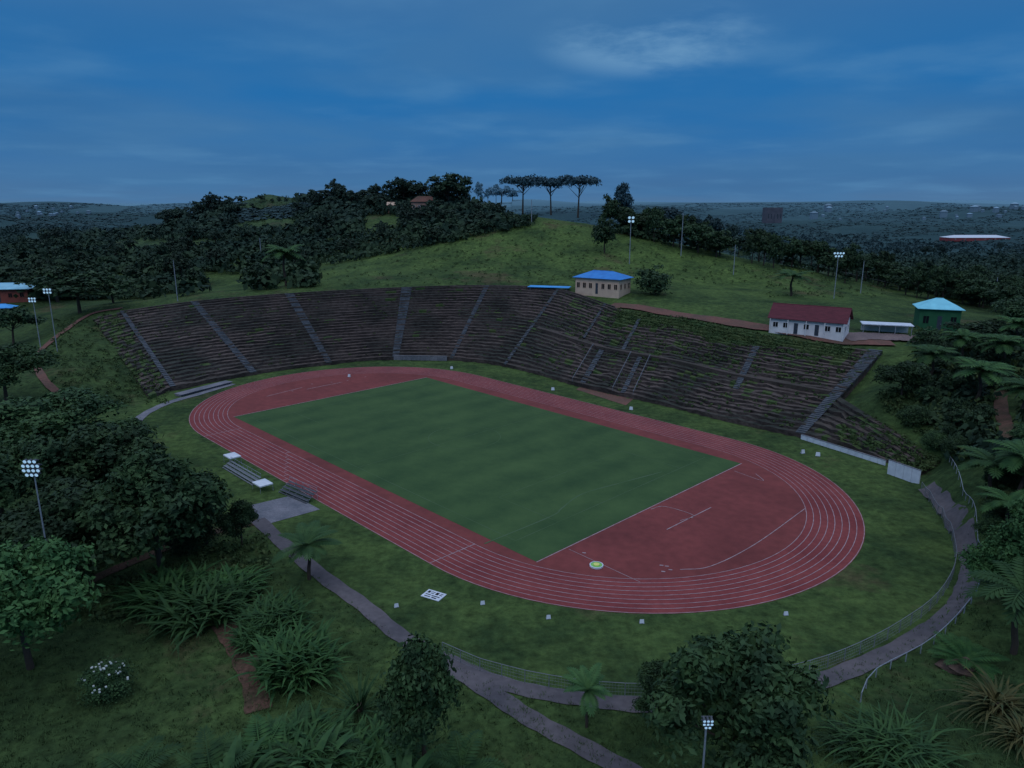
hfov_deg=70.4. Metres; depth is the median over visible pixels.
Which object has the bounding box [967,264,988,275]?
leafy tree
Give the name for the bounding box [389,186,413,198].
leafy tree
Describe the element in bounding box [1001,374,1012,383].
leafy tree
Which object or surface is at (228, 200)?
leafy tree
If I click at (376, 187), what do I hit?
leafy tree
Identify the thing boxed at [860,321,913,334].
carport
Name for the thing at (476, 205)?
leafy tree
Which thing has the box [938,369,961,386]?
leafy tree
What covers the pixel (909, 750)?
grass clump
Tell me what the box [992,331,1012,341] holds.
leafy tree
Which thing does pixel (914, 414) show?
round bush
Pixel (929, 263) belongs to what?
leafy tree
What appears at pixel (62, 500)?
leafy tree
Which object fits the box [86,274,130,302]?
leafy tree
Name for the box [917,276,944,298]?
leafy tree
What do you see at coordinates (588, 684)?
palm tree
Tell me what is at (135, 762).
palm
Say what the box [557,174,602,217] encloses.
umbrella tree
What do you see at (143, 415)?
ring path
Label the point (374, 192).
leafy tree
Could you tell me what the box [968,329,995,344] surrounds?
leafy tree
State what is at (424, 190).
leafy tree
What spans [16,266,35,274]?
leafy tree
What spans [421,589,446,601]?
printed banner
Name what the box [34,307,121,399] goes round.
mound trail
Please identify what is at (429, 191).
leafy tree
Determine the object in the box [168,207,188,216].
leafy tree
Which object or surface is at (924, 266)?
leafy tree
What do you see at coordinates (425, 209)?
leafy tree
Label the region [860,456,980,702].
metal railing
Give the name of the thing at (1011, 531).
leafy tree
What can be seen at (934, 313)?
green building
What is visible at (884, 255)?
leafy tree
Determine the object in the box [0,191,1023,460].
hillside wood
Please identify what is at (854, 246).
leafy tree
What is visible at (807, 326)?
window
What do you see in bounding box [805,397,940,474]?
terraced stand
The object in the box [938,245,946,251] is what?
leafy tree
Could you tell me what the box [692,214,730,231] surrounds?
leafy tree
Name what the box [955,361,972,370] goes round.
leafy tree
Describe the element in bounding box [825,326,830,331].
window
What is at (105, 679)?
round bush
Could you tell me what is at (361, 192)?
leafy tree
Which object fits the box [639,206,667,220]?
leafy tree
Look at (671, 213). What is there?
leafy tree
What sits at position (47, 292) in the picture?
floodlight mast
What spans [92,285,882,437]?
terraced stand
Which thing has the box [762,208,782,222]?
tower block
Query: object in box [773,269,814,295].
palm tree
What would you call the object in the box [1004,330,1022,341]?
leafy tree
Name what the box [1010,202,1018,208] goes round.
distant house
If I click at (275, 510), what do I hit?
concrete slab
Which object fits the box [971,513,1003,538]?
leafy tree
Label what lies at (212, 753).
palm
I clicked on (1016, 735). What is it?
grass clump
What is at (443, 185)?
leafy tree
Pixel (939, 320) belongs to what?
door
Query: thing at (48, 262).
leafy tree
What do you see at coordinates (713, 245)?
leafy tree
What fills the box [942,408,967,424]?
leafy tree
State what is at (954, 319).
window
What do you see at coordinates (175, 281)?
lamp pole
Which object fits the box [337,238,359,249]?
leafy tree
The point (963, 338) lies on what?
palm tree
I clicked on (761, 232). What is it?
leafy tree
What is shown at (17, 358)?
leafy tree
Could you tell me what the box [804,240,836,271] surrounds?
leafy tree
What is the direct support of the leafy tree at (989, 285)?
on the ground at (900, 566)
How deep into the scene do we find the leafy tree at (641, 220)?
400.74 m
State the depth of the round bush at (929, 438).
158.60 m
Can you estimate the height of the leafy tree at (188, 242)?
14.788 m
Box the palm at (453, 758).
[424,729,505,767]
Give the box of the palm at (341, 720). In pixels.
[304,712,362,750]
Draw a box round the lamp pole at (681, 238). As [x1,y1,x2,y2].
[680,213,683,255]
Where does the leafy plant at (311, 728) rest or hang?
on the ground at (900, 566)
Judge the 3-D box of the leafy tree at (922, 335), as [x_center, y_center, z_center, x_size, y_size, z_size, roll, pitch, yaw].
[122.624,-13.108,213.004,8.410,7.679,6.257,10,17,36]
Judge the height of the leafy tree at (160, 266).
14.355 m
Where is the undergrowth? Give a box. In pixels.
[51,193,1023,624]
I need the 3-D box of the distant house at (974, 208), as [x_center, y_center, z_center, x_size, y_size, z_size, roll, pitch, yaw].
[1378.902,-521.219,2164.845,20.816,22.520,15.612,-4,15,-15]
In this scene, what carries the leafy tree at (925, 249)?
on the ground at (900, 566)
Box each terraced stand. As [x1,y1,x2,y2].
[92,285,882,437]
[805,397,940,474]
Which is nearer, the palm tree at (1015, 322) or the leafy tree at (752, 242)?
the palm tree at (1015, 322)
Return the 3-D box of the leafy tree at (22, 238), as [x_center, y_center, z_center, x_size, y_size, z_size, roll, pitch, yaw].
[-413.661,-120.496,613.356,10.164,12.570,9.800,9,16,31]
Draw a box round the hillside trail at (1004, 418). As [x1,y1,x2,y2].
[994,390,1013,437]
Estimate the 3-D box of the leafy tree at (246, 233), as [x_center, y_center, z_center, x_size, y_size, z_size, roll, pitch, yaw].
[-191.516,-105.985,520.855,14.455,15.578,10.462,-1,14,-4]
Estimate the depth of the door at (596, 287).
298.73 m
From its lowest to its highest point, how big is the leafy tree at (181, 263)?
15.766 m
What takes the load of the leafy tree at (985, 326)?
on the ground at (900, 566)
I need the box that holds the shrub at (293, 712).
[253,699,335,751]
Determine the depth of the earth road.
249.60 m
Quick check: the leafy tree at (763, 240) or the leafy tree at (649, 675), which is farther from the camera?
the leafy tree at (763, 240)
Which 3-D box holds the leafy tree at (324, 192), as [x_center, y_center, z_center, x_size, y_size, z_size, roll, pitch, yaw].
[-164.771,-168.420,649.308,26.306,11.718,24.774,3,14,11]
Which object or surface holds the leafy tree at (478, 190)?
on the ground at (900, 566)
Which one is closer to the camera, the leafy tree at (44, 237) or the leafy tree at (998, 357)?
the leafy tree at (998, 357)
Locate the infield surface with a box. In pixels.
[228,373,805,578]
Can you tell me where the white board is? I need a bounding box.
[887,459,921,483]
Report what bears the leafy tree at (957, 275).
on the ground at (900, 566)
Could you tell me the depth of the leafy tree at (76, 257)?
468.65 m
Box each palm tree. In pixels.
[262,244,305,285]
[271,520,342,579]
[562,663,612,727]
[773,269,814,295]
[904,344,960,374]
[939,328,991,354]
[951,356,1019,398]
[955,445,1023,497]
[962,556,1023,654]
[974,333,1023,363]
[974,485,1023,521]
[984,439,1023,490]
[994,377,1023,417]
[997,315,1023,335]
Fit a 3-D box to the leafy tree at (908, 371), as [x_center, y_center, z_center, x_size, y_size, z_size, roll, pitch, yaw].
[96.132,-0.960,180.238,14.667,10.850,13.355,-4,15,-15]
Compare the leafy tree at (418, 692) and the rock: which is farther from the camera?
the rock
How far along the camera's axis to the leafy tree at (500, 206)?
546.83 m
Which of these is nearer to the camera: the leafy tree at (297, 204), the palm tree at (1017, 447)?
the palm tree at (1017, 447)
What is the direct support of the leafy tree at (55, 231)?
on the ground at (900, 566)
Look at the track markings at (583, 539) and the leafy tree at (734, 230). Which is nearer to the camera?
the track markings at (583, 539)
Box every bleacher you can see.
[222,458,260,484]
[279,477,317,502]
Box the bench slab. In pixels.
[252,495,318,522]
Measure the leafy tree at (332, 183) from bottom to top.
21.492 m
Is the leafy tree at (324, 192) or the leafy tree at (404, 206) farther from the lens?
the leafy tree at (324, 192)
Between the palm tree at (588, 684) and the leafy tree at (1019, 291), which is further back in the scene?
the leafy tree at (1019, 291)
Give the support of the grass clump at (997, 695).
on the ground at (900, 566)
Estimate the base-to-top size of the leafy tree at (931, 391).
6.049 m
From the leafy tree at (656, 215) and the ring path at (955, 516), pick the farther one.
the leafy tree at (656, 215)
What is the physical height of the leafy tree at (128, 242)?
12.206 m
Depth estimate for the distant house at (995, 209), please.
2118.19 m
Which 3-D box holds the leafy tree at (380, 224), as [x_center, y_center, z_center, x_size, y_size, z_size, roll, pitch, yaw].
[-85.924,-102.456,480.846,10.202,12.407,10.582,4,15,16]
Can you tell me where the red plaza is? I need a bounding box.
[577,387,632,404]
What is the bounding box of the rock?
[935,657,980,676]
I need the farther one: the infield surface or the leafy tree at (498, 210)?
the leafy tree at (498, 210)
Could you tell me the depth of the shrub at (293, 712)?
79.39 m
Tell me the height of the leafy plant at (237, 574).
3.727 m
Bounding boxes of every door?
[595,283,597,293]
[793,323,797,333]
[814,325,818,335]
[936,316,941,329]
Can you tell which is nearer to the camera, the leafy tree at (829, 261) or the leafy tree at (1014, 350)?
the leafy tree at (1014, 350)
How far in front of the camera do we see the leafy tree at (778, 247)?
372.28 m
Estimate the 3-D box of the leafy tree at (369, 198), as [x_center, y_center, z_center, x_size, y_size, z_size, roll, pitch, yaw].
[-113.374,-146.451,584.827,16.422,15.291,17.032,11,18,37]
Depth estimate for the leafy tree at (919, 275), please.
335.98 m
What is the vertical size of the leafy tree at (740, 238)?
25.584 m
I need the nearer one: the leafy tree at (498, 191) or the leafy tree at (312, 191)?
the leafy tree at (312, 191)
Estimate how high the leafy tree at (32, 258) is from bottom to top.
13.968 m
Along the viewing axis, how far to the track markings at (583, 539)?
130.28 m
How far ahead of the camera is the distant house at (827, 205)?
2761.57 m
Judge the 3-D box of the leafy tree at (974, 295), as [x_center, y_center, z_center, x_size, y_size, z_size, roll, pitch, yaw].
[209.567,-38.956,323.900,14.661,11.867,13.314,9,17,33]
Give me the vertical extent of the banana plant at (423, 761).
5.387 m
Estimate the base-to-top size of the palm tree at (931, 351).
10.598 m
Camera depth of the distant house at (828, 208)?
2729.87 m
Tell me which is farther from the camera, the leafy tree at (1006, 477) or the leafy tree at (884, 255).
the leafy tree at (884, 255)
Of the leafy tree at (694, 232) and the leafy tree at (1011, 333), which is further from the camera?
the leafy tree at (694, 232)
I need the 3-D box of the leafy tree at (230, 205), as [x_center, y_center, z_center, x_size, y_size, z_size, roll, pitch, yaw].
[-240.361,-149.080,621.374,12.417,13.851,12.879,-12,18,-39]
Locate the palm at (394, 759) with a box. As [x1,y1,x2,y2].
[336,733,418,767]
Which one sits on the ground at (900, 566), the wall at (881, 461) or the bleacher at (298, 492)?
the wall at (881, 461)
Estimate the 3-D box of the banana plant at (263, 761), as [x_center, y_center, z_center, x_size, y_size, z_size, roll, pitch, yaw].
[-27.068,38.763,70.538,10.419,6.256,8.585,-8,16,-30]
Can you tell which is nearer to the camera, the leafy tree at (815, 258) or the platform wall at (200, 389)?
the platform wall at (200, 389)
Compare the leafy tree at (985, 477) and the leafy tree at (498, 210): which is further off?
the leafy tree at (498, 210)
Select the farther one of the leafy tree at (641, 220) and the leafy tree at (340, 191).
the leafy tree at (340, 191)
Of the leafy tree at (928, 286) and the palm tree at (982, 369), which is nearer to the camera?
the palm tree at (982, 369)
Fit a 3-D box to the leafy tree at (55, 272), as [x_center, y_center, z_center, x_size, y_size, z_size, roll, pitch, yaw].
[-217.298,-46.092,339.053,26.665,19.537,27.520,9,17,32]
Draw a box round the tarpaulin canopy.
[528,285,570,289]
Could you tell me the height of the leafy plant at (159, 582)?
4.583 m
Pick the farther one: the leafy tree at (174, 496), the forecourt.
the forecourt
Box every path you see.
[87,519,256,584]
[135,384,234,420]
[252,518,641,767]
[449,481,977,712]
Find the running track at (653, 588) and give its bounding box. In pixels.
[189,367,864,613]
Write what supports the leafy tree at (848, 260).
on the ground at (900, 566)
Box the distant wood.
[0,201,1023,252]
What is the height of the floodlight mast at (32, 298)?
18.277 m
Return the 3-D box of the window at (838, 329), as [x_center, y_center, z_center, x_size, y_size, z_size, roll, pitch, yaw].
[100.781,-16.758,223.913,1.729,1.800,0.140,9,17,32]
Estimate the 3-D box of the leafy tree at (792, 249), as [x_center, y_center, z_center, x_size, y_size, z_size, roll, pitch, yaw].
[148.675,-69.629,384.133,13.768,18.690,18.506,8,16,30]
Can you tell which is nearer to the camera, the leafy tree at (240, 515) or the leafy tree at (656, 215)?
the leafy tree at (240, 515)
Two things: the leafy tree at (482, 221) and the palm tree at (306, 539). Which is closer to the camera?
the palm tree at (306, 539)
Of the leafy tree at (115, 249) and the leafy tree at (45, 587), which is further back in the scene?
the leafy tree at (115, 249)
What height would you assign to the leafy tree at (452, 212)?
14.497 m
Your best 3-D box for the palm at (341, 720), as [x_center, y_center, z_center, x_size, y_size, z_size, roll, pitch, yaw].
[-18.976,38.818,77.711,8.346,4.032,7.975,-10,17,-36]
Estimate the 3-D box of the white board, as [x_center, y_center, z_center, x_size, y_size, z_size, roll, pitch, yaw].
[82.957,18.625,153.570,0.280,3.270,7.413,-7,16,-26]
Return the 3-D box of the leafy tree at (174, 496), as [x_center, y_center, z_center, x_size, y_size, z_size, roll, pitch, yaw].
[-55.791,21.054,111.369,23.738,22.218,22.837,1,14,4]
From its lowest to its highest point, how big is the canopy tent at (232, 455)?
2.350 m
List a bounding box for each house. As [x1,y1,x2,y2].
[0,304,17,308]
[410,196,432,208]
[768,302,853,341]
[809,211,817,218]
[823,204,831,211]
[826,206,831,211]
[939,210,947,217]
[969,205,978,211]
[993,207,998,212]
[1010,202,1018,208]
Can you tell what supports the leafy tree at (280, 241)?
on the ground at (900, 566)
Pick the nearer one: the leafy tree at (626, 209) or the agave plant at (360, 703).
the agave plant at (360, 703)
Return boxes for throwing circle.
[590,561,602,568]
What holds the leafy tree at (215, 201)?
on the ground at (900, 566)
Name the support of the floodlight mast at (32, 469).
on the ground at (900, 566)
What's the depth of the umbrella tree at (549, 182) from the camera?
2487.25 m
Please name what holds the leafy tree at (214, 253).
on the ground at (900, 566)
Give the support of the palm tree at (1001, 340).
on the ground at (900, 566)
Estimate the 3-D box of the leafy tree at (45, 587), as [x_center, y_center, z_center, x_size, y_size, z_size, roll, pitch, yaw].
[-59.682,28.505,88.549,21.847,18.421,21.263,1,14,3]
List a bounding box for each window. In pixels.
[803,324,808,329]
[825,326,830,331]
[835,327,841,332]
[922,315,929,323]
[950,317,956,324]
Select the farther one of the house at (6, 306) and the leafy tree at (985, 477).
the house at (6, 306)
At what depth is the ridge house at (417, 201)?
548.67 m
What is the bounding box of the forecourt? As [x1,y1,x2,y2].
[845,332,914,340]
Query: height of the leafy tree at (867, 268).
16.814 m
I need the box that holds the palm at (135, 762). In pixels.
[95,735,184,767]
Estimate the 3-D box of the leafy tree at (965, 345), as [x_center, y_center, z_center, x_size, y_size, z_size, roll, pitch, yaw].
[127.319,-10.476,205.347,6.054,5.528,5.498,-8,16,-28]
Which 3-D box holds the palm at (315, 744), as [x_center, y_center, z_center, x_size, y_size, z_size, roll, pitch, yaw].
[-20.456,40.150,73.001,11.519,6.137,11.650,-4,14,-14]
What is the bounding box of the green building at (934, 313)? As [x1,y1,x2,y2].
[912,298,965,330]
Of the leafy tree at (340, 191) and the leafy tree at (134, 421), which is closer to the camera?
the leafy tree at (134, 421)
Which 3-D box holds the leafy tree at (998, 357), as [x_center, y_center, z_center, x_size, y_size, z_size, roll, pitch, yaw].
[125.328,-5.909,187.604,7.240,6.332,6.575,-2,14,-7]
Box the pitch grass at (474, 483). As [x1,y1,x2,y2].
[235,378,739,560]
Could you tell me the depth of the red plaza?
219.63 m
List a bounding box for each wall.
[174,380,231,396]
[393,355,446,360]
[801,434,885,465]
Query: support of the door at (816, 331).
in the long house at (829, 322)
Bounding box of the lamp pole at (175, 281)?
[173,260,177,300]
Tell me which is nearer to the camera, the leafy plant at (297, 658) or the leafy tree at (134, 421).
the leafy plant at (297, 658)
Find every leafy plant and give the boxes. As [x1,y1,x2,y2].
[99,557,226,632]
[121,563,266,656]
[187,562,276,613]
[220,585,317,643]
[220,611,293,662]
[221,613,357,707]
[250,696,371,767]
[311,708,436,767]
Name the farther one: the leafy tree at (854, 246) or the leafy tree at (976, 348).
the leafy tree at (854, 246)
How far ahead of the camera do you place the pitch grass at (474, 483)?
166.48 m
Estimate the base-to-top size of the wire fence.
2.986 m
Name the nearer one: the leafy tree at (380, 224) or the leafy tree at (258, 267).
the leafy tree at (258, 267)
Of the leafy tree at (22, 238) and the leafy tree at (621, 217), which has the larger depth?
the leafy tree at (22, 238)
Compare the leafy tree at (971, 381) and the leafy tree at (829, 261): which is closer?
the leafy tree at (971, 381)
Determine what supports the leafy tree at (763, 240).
on the ground at (900, 566)
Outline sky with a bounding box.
[0,0,1023,202]
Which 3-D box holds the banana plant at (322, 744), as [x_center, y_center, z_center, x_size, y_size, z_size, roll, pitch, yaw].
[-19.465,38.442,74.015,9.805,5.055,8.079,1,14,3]
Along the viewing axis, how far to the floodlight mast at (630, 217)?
355.54 m
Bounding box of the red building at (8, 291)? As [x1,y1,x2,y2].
[0,282,35,302]
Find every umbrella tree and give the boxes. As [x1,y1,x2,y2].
[499,174,545,214]
[529,177,571,214]
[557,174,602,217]
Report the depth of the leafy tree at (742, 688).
66.77 m
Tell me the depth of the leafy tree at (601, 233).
365.31 m
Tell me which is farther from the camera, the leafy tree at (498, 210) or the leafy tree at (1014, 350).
the leafy tree at (498, 210)
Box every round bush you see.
[73,654,138,707]
[632,263,673,294]
[892,402,935,425]
[918,430,947,449]
[931,433,973,458]
[988,296,1023,320]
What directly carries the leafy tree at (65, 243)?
on the ground at (900, 566)
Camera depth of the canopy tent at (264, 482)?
147.41 m
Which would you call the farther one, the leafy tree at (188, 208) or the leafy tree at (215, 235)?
the leafy tree at (188, 208)
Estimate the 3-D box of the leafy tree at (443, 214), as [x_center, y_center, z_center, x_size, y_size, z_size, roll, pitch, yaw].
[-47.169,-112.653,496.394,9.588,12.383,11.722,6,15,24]
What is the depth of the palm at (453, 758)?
75.05 m
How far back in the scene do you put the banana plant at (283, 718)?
77.94 m
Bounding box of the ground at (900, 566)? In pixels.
[0,194,1023,767]
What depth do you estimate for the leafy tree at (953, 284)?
350.22 m
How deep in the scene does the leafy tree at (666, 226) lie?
388.82 m
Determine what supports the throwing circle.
on the infield surface
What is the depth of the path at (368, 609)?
88.14 m
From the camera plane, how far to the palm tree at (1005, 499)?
115.04 m
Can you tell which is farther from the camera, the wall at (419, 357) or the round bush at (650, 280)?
the round bush at (650, 280)
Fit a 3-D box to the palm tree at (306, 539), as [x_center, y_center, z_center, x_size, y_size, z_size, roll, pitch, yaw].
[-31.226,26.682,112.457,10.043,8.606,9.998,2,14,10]
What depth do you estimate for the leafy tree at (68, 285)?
286.17 m
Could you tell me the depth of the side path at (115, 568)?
117.12 m
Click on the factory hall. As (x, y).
(969, 237)
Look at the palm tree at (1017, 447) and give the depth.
121.58 m
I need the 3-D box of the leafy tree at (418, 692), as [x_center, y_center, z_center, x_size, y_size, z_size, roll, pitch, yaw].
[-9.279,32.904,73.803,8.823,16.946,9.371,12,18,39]
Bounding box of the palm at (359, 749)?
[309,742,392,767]
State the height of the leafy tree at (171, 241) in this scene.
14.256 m
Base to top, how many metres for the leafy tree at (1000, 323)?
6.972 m
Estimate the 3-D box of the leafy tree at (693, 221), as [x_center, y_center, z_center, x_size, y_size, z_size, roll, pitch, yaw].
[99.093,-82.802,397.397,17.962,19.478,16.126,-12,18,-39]
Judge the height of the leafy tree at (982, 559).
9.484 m
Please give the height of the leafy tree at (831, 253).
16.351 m
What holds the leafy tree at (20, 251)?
on the ground at (900, 566)
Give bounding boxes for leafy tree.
[0,305,48,343]
[0,342,62,400]
[0,385,128,448]
[0,434,75,516]
[0,474,125,570]
[0,535,105,670]
[11,243,30,256]
[12,264,81,301]
[16,234,29,242]
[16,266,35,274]
[27,269,135,313]
[28,254,46,267]
[30,422,169,491]
[32,257,63,269]
[36,228,53,236]
[38,233,53,244]
[49,227,65,237]
[49,237,77,248]
[64,448,233,572]
[71,251,89,260]
[77,416,150,437]
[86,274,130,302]
[92,266,106,272]
[104,243,125,255]
[117,238,138,247]
[122,265,141,274]
[136,253,155,267]
[152,242,171,254]
[154,209,177,222]
[155,256,172,271]
[159,237,182,250]
[162,254,192,276]
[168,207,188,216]
[179,223,201,240]
[179,236,195,248]
[182,268,201,280]
[184,206,196,211]
[186,210,195,218]
[188,468,230,544]
[191,201,208,210]
[201,191,219,209]
[204,248,226,257]
[208,230,224,241]
[210,196,222,207]
[214,498,258,544]
[220,196,234,205]
[222,216,238,225]
[224,202,239,211]
[235,226,255,239]
[241,262,270,276]
[255,194,265,199]
[271,235,287,246]
[281,246,310,261]
[290,201,302,208]
[306,189,315,196]
[307,193,322,202]
[310,209,334,224]
[319,189,332,195]
[324,184,347,198]
[328,178,338,192]
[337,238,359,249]
[342,190,359,201]
[356,190,366,197]
[360,189,379,194]
[360,193,380,204]
[367,183,380,192]
[367,630,464,764]
[374,220,389,237]
[375,227,384,235]
[379,177,424,199]
[385,229,397,237]
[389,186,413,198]
[395,200,413,209]
[396,207,409,217]
[404,209,427,219]
[409,219,425,231]
[415,183,428,194]
[418,204,434,213]
[422,189,446,195]
[424,227,442,244]
[425,172,472,203]
[425,198,443,206]
[428,191,445,198]
[430,207,443,217]
[435,207,456,218]
[437,211,449,218]
[471,203,483,208]
[474,181,484,198]
[476,217,491,227]
[482,187,493,197]
[490,186,521,203]
[490,202,505,209]
[490,205,501,212]
[507,187,516,200]
[589,216,624,253]
[599,193,623,223]
[612,206,637,222]
[613,181,633,207]
[615,210,638,234]
[630,659,685,715]
[631,214,648,235]
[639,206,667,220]
[642,619,840,767]
[643,206,665,241]
[658,219,691,246]
[661,207,686,220]
[668,214,690,246]
[677,215,710,247]
[683,223,721,252]
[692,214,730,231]
[697,235,732,256]
[702,229,738,255]
[725,224,740,236]
[731,235,746,256]
[739,231,761,262]
[743,228,770,261]
[755,236,779,265]
[762,232,787,267]
[782,234,805,267]
[788,239,815,265]
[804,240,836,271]
[804,248,820,264]
[817,254,841,275]
[823,247,843,275]
[831,247,866,282]
[832,251,881,280]
[849,242,863,277]
[856,253,877,279]
[868,249,895,284]
[872,360,935,398]
[873,260,901,286]
[878,267,914,290]
[890,275,923,294]
[905,261,936,297]
[911,262,927,270]
[914,384,939,397]
[916,326,945,342]
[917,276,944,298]
[920,246,931,252]
[921,334,943,348]
[923,260,932,267]
[930,264,954,297]
[934,358,947,366]
[937,266,966,297]
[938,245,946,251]
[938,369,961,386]
[939,320,1013,348]
[941,270,969,287]
[941,343,953,349]
[942,398,968,409]
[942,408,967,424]
[949,283,971,303]
[949,338,972,350]
[952,535,1021,586]
[953,409,989,424]
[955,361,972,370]
[959,277,998,306]
[959,373,978,389]
[960,271,988,282]
[964,283,995,307]
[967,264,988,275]
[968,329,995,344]
[968,403,997,417]
[970,340,988,351]
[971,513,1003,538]
[980,288,999,311]
[980,349,1015,362]
[981,471,1000,484]
[982,495,1017,516]
[983,465,1019,484]
[983,496,1023,576]
[984,285,1023,302]
[985,283,1014,312]
[989,318,1005,330]
[991,343,1019,362]
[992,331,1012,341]
[996,242,1004,248]
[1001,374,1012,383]
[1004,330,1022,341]
[1006,257,1019,264]
[1006,423,1023,441]
[1007,326,1023,336]
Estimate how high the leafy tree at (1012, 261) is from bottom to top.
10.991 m
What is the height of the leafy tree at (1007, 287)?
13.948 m
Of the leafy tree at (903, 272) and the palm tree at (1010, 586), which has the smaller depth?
the palm tree at (1010, 586)
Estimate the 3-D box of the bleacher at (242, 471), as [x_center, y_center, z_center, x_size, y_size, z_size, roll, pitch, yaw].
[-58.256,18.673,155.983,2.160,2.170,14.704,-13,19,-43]
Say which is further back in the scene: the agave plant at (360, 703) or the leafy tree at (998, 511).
the leafy tree at (998, 511)
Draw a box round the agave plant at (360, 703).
[314,664,383,724]
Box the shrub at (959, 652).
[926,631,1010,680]
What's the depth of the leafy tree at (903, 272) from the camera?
363.97 m
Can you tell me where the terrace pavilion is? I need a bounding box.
[574,270,633,298]
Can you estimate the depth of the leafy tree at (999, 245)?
954.01 m
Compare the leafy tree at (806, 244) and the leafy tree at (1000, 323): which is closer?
the leafy tree at (1000, 323)
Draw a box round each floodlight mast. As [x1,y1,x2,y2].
[21,459,60,625]
[28,297,40,347]
[42,288,57,351]
[628,216,634,263]
[701,716,713,767]
[833,252,844,298]
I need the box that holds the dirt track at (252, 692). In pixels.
[211,618,271,713]
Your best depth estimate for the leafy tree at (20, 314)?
258.31 m
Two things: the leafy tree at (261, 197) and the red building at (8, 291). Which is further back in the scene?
the leafy tree at (261, 197)
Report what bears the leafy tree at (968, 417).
on the ground at (900, 566)
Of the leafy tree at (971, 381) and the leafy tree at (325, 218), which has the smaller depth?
the leafy tree at (971, 381)
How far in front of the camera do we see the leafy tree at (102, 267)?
403.41 m
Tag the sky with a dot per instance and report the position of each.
(102, 101)
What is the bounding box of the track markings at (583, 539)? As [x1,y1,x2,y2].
[189,367,864,612]
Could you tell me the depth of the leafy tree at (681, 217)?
391.30 m
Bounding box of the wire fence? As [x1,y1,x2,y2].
[442,482,956,695]
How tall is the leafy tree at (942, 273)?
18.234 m
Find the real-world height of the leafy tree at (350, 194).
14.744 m
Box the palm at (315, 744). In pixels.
[272,728,363,767]
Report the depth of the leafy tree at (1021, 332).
212.87 m
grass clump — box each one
[807,709,888,767]
[810,688,981,767]
[932,660,1023,748]
[970,699,1023,761]
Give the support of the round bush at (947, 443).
on the ground at (900, 566)
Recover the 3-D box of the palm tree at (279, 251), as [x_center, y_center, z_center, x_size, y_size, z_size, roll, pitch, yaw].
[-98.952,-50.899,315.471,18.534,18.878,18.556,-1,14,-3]
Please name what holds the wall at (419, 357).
on the ground at (900, 566)
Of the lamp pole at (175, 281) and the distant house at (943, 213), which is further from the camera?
the distant house at (943, 213)
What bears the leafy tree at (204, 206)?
on the ground at (900, 566)
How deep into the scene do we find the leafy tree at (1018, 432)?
134.68 m
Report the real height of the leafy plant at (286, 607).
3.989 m
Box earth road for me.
[611,303,894,344]
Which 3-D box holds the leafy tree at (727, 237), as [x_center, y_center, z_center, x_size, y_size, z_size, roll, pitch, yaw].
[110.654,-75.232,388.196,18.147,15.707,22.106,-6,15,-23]
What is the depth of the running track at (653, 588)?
128.77 m
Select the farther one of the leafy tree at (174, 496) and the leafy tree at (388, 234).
the leafy tree at (388, 234)
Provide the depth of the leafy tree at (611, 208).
400.03 m
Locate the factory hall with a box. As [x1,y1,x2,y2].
[939,235,1009,240]
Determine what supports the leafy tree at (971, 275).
on the ground at (900, 566)
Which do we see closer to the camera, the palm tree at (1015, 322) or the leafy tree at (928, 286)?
the palm tree at (1015, 322)
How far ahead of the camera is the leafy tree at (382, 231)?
471.31 m
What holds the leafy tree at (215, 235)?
on the ground at (900, 566)
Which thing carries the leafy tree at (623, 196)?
on the ground at (900, 566)
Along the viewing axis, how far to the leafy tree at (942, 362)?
192.62 m
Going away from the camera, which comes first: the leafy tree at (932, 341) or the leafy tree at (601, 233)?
the leafy tree at (932, 341)
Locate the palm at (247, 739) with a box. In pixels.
[219,713,304,767]
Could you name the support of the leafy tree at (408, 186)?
on the ground at (900, 566)
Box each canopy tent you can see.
[223,452,241,463]
[252,478,272,493]
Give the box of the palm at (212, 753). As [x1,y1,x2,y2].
[172,724,257,767]
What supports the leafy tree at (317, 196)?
on the ground at (900, 566)
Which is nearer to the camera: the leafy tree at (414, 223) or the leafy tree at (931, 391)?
the leafy tree at (931, 391)
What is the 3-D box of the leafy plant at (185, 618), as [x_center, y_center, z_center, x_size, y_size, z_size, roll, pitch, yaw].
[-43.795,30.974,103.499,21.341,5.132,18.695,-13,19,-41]
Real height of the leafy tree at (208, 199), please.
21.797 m
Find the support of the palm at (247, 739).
on the ground at (900, 566)
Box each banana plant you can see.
[209,732,280,767]
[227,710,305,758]
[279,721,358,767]
[366,743,438,767]
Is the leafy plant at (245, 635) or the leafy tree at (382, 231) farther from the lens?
the leafy tree at (382, 231)
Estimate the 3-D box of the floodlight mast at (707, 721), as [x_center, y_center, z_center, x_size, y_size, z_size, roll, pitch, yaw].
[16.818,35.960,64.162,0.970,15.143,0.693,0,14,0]
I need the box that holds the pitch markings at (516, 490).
[256,382,704,543]
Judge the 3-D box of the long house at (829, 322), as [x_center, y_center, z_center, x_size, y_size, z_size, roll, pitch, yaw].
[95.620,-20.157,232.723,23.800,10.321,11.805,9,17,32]
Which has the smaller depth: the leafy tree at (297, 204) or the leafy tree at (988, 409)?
the leafy tree at (988, 409)
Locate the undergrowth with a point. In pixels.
(1007, 487)
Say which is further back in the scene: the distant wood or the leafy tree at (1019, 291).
the distant wood

